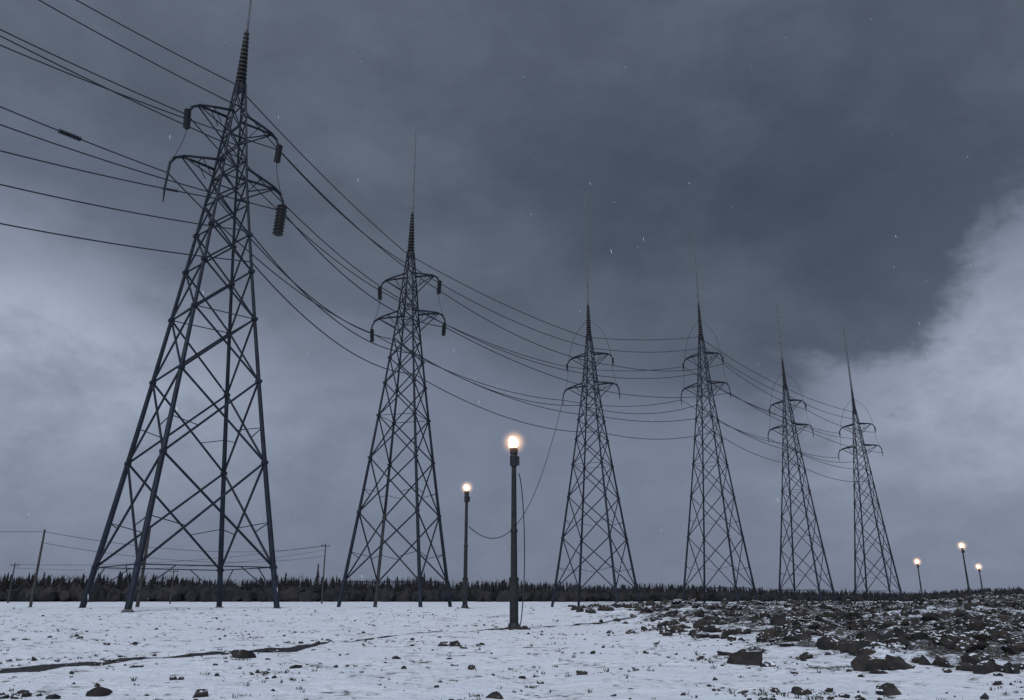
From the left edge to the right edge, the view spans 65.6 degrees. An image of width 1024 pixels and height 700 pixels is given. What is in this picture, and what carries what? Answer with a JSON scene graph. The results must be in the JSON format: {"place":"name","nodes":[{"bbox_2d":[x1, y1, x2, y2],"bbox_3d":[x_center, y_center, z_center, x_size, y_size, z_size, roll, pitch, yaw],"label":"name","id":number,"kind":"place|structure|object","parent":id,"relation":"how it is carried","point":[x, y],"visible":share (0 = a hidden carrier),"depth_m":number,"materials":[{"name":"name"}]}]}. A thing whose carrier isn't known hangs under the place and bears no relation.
{"place":"outdoors","nodes":[
{"label":"outdoors","id":0,"kind":"place"},
{"bbox_2d":[22,45,972,659],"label":"falling snow","id":1,"kind":"structure","parent":0,"point":[280,177],"depth_m":11.82,"materials":[{"name":"white snow"}]},
{"bbox_2d":[0,597,1023,699],"bbox_3d":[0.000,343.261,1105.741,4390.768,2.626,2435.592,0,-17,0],"label":"snowy ground","id":2,"kind":"structure","parent":0,"point":[510,649],"depth_m":21.85,"materials":[{"name":"white snow"}]},
{"bbox_2d":[7,563,18,602],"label":"utility pole","id":3,"kind":"object","parent":2,"relation":"on","point":[14,565],"visible":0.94,"depth_m":225.49,"materials":[{"name":"brown wood"}]},
{"bbox_2d":[29,529,45,606],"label":"utility pole","id":4,"kind":"object","parent":2,"relation":"on","point":[35,580],"visible":0.79,"depth_m":144.38,"materials":[{"name":"brown wood"}]},
{"bbox_2d":[86,687,112,696],"bbox_3d":[-6.758,5.663,13.098,0.326,0.284,0.642,0,-17,0],"label":"rock","id":5,"kind":"object","parent":2,"relation":"on","point":[98,692],"visible":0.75,"depth_m":12.85,"materials":[{"name":"grey stone"}]},
{"bbox_2d":[135,529,150,606],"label":"utility pole","id":6,"kind":"object","parent":2,"relation":"on","point":[141,579],"visible":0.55,"depth_m":74.96,"materials":[{"name":"brown wood"}]},
{"bbox_2d":[169,570,177,603],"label":"utility pole","id":7,"kind":"object","parent":2,"relation":"on","point":[173,571],"visible":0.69,"depth_m":212.78,"materials":[{"name":"brown wood"}]},
{"bbox_2d":[79,0,286,612],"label":"transmission tower","id":8,"kind":"structure","parent":2,"relation":"on","point":[240,86],"depth_m":73.42,"materials":[{"name":"metal"}]},
{"bbox_2d":[0,150,853,462],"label":"power line","id":9,"kind":"object","parent":8,"relation":"attached to","point":[298,286],"visible":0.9,"depth_m":82.61,"materials":[{"name":"metal"}]},
{"bbox_2d":[0,184,862,469],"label":"power line","id":10,"kind":"object","parent":8,"relation":"attached to","point":[331,316],"visible":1,"depth_m":86.18,"materials":[{"name":"metal"}]},
{"bbox_2d":[0,44,866,431],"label":"power line","id":11,"kind":"object","parent":8,"relation":"attached to","point":[342,214],"visible":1,"depth_m":89.70,"materials":[{"name":"metal"}]},
{"bbox_2d":[38,0,856,419],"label":"power line","id":12,"kind":"object","parent":8,"relation":"attached to","point":[326,200],"visible":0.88,"depth_m":92.94,"materials":[{"name":"metal"}]},
{"bbox_2d":[76,0,851,411],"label":"power line","id":13,"kind":"object","parent":8,"relation":"attached to","point":[352,204],"visible":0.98,"depth_m":100.71,"materials":[{"name":"metal"}]},
{"bbox_2d":[192,689,207,697],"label":"rock","id":14,"kind":"object","parent":2,"relation":"on","point":[201,693],"visible":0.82,"depth_m":13.03,"materials":[{"name":"grey stone"}]},
{"bbox_2d":[221,650,229,654],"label":"rock","id":15,"kind":"object","parent":2,"relation":"on","point":[226,652],"visible":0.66,"depth_m":22.58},
{"bbox_2d":[232,649,255,658],"bbox_3d":[-7.196,8.240,21.255,0.663,0.485,1.000,0,-17,0],"label":"rock","id":16,"kind":"object","parent":2,"relation":"on","point":[243,654],"visible":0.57,"depth_m":21.04,"materials":[{"name":"grey stone"}]},
{"bbox_2d":[321,543,325,603],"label":"utility pole","id":17,"kind":"object","parent":2,"relation":"on","point":[323,576],"visible":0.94,"depth_m":219.07,"materials":[{"name":"brown wood"}]},
{"bbox_2d":[374,514,385,606],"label":"transmission tower leg","id":18,"kind":"object","parent":2,"relation":"on","point":[378,577],"visible":0.79,"depth_m":104.15,"materials":[{"name":"grey metal"}]},
{"bbox_2d":[337,132,451,606],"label":"transmission tower","id":19,"kind":"structure","parent":2,"relation":"on","point":[411,255],"depth_m":112.34,"materials":[{"name":"metal"}]},
{"bbox_2d":[449,640,461,646],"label":"rock","id":20,"kind":"object","parent":2,"relation":"on","point":[455,643],"visible":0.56,"depth_m":26.20,"materials":[{"name":"grey stone"}]},
{"bbox_2d":[461,485,469,608],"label":"street lamp","id":21,"kind":"object","parent":2,"relation":"on","point":[465,577],"visible":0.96,"depth_m":67.83,"materials":[{"name":"metal"}]},
{"bbox_2d":[485,691,503,698],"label":"rock","id":22,"kind":"object","parent":2,"relation":"on","point":[495,695],"visible":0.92,"depth_m":13.15,"materials":[{"name":"grey stone"}]},
{"bbox_2d":[0,608,1022,699],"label":"rocks","id":23,"kind":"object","parent":2,"relation":"on","point":[526,686],"depth_m":18.93,"materials":[{"name":"grey stone"}]},
{"bbox_2d":[0,562,1023,601],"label":"distant forest","id":24,"kind":"object","parent":2,"relation":"on","point":[183,590],"visible":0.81,"depth_m":247.00,"materials":[{"name":"plant"}]},
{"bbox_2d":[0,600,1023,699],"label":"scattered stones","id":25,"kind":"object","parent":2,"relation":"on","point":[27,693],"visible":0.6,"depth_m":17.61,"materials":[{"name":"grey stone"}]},
{"bbox_2d":[497,626,529,629],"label":"lamp base stones","id":26,"kind":"object","parent":2,"relation":"on","point":[520,628],"visible":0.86,"depth_m":39.21,"materials":[{"name":"grey stone"}]},
{"bbox_2d":[507,436,524,628],"bbox_3d":[0.100,9.058,41.162,2.000,10.650,2.000,0,-17,0],"label":"street lamp","id":27,"kind":"object","parent":2,"relation":"on","point":[513,442],"visible":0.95,"depth_m":40.83,"materials":[{"name":"metal"}]},
{"bbox_2d":[551,195,639,606],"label":"transmission tower","id":28,"kind":"structure","parent":2,"relation":"on","point":[588,338],"depth_m":149.51,"materials":[{"name":"metal"}]},
{"bbox_2d":[0,35,852,438],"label":"power line","id":29,"kind":"object","parent":28,"relation":"attached to","point":[302,221],"visible":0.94,"depth_m":91.57,"materials":[{"name":"metal"}]},
{"bbox_2d":[469,401,562,538],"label":"drop cable","id":30,"kind":"object","parent":28,"relation":"attached to","point":[532,497],"visible":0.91,"depth_m":105.14,"materials":[{"name":"metal"}]},
{"bbox_2d":[681,235,757,602],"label":"transmission tower","id":31,"kind":"structure","parent":2,"relation":"on","point":[700,335],"depth_m":175.23,"materials":[{"name":"metal"}]},
{"bbox_2d":[717,651,733,655],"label":"rock","id":32,"kind":"object","parent":2,"relation":"on","point":[721,653],"visible":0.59,"depth_m":22.27,"materials":[{"name":"grey stone"}]},
{"bbox_2d":[748,646,766,652],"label":"rock","id":33,"kind":"object","parent":2,"relation":"on","point":[763,650],"visible":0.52,"depth_m":22.90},
{"bbox_2d":[770,614,785,625],"bbox_3d":[12.207,12.460,36.228,0.858,0.825,0.588,10,-20,-29],"label":"rock","id":34,"kind":"object","parent":2,"relation":"on","point":[777,620],"visible":0.57,"depth_m":36.09,"materials":[{"name":"grey stone"}]},
{"bbox_2d":[781,630,799,641],"bbox_3d":[9.401,9.666,26.544,0.813,0.610,0.400,9,-19,-27],"label":"rock","id":35,"kind":"object","parent":2,"relation":"on","point":[791,635],"visible":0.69,"depth_m":26.42,"materials":[{"name":"grey stone"}]},
{"bbox_2d":[568,592,1023,676],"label":"rock rubble","id":36,"kind":"object","parent":2,"relation":"on","point":[957,635],"visible":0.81,"depth_m":32.09,"materials":[{"name":"rock"},{"name":"snow"}]},
{"bbox_2d":[791,686,805,694],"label":"rock","id":37,"kind":"object","parent":2,"relation":"on","point":[795,689],"visible":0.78,"depth_m":13.19,"materials":[{"name":"grey stone"}]},
{"bbox_2d":[768,302,836,601],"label":"transmission tower","id":38,"kind":"structure","parent":2,"relation":"on","point":[785,387],"depth_m":198.30,"materials":[{"name":"metal"}]},
{"bbox_2d":[0,29,834,432],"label":"power line","id":39,"kind":"object","parent":38,"relation":"attached to","point":[308,237],"visible":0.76,"depth_m":89.89,"materials":[{"name":"metal"}]},
{"bbox_2d":[0,106,838,457],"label":"power line","id":40,"kind":"object","parent":38,"relation":"attached to","point":[68,134],"visible":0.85,"depth_m":82.30,"materials":[{"name":"metal"}]},
{"bbox_2d":[0,223,865,481],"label":"power line","id":41,"kind":"object","parent":38,"relation":"attached to","point":[338,343],"visible":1,"depth_m":84.14,"materials":[{"name":"metal"}]},
{"bbox_2d":[0,124,881,452],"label":"power line","id":42,"kind":"object","parent":38,"relation":"attached to","point":[348,278],"visible":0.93,"depth_m":88.54,"materials":[{"name":"metal"}]},
{"bbox_2d":[795,652,812,659],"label":"rock","id":43,"kind":"object","parent":2,"relation":"on","point":[806,655],"visible":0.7,"depth_m":20.29,"materials":[{"name":"grey stone"}]},
{"bbox_2d":[841,610,861,618],"bbox_3d":[20.457,16.177,47.983,0.866,0.877,1.016,13,-22,-37],"label":"rock","id":44,"kind":"object","parent":2,"relation":"on","point":[847,614],"visible":0.49,"depth_m":47.76,"materials":[{"name":"grey stone"}]},
{"bbox_2d":[838,326,903,602],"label":"transmission tower","id":45,"kind":"structure","parent":2,"relation":"on","point":[854,411],"depth_m":213.43,"materials":[{"name":"metal"}]},
{"bbox_2d":[875,682,901,695],"bbox_3d":[6.580,6.018,13.938,0.484,0.342,0.487,0,-17,0],"label":"rock","id":46,"kind":"object","parent":2,"relation":"on","point":[886,688],"visible":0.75,"depth_m":13.84,"materials":[{"name":"grey stone"}]},
{"bbox_2d":[884,642,905,649],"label":"rock","id":47,"kind":"object","parent":2,"relation":"on","point":[898,645],"visible":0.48,"depth_m":20.59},
{"bbox_2d":[900,606,912,611],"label":"rock","id":48,"kind":"object","parent":2,"relation":"on","point":[906,608],"visible":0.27,"depth_m":52.10,"materials":[{"name":"grey stone"}]},
{"bbox_2d":[915,560,922,597],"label":"street lamp","id":49,"kind":"object","parent":2,"relation":"on","point":[917,561],"visible":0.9,"depth_m":182.51,"materials":[{"name":"metal"}]},
{"bbox_2d":[919,611,945,621],"bbox_3d":[20.914,13.493,39.727,0.860,0.854,1.403,6,-18,-17],"label":"rock","id":50,"kind":"object","parent":2,"relation":"on","point":[932,615],"visible":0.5,"depth_m":39.37,"materials":[{"name":"grey stone"}]},
{"bbox_2d":[959,544,970,595],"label":"street lamp","id":51,"kind":"object","parent":2,"relation":"on","point":[963,552],"visible":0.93,"depth_m":144.55,"materials":[{"name":"metal"}]},
{"bbox_2d":[977,565,983,594],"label":"street lamp","id":52,"kind":"object","parent":2,"relation":"on","point":[979,571],"visible":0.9,"depth_m":196.88,"materials":[{"name":"metal"}]},
{"bbox_2d":[978,626,1001,639],"bbox_3d":[14.169,8.675,23.675,0.950,0.862,0.866,0,-17,0],"label":"rock","id":53,"kind":"object","parent":2,"relation":"on","point":[994,632],"visible":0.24,"depth_m":23.62,"materials":[{"name":"grey stone"}]},
{"bbox_2d":[1005,615,1023,622],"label":"rock","id":54,"kind":"object","parent":2,"relation":"on","point":[1012,619],"visible":0.23,"depth_m":37.87,"materials":[{"name":"grey stone"}]},
{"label":"utility pole","id":55,"kind":"object","parent":2,"relation":"on","visible":0},
{"bbox_2d":[19,531,323,569],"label":"distant utility wires","id":56,"kind":"object","parent":55,"relation":"attached to","point":[168,559],"visible":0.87,"depth_m":214.08,"materials":[{"name":"metal"}]},
{"bbox_2d":[0,0,1023,594],"label":"sky","id":57,"kind":"structure","parent":0,"point":[831,131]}
]}

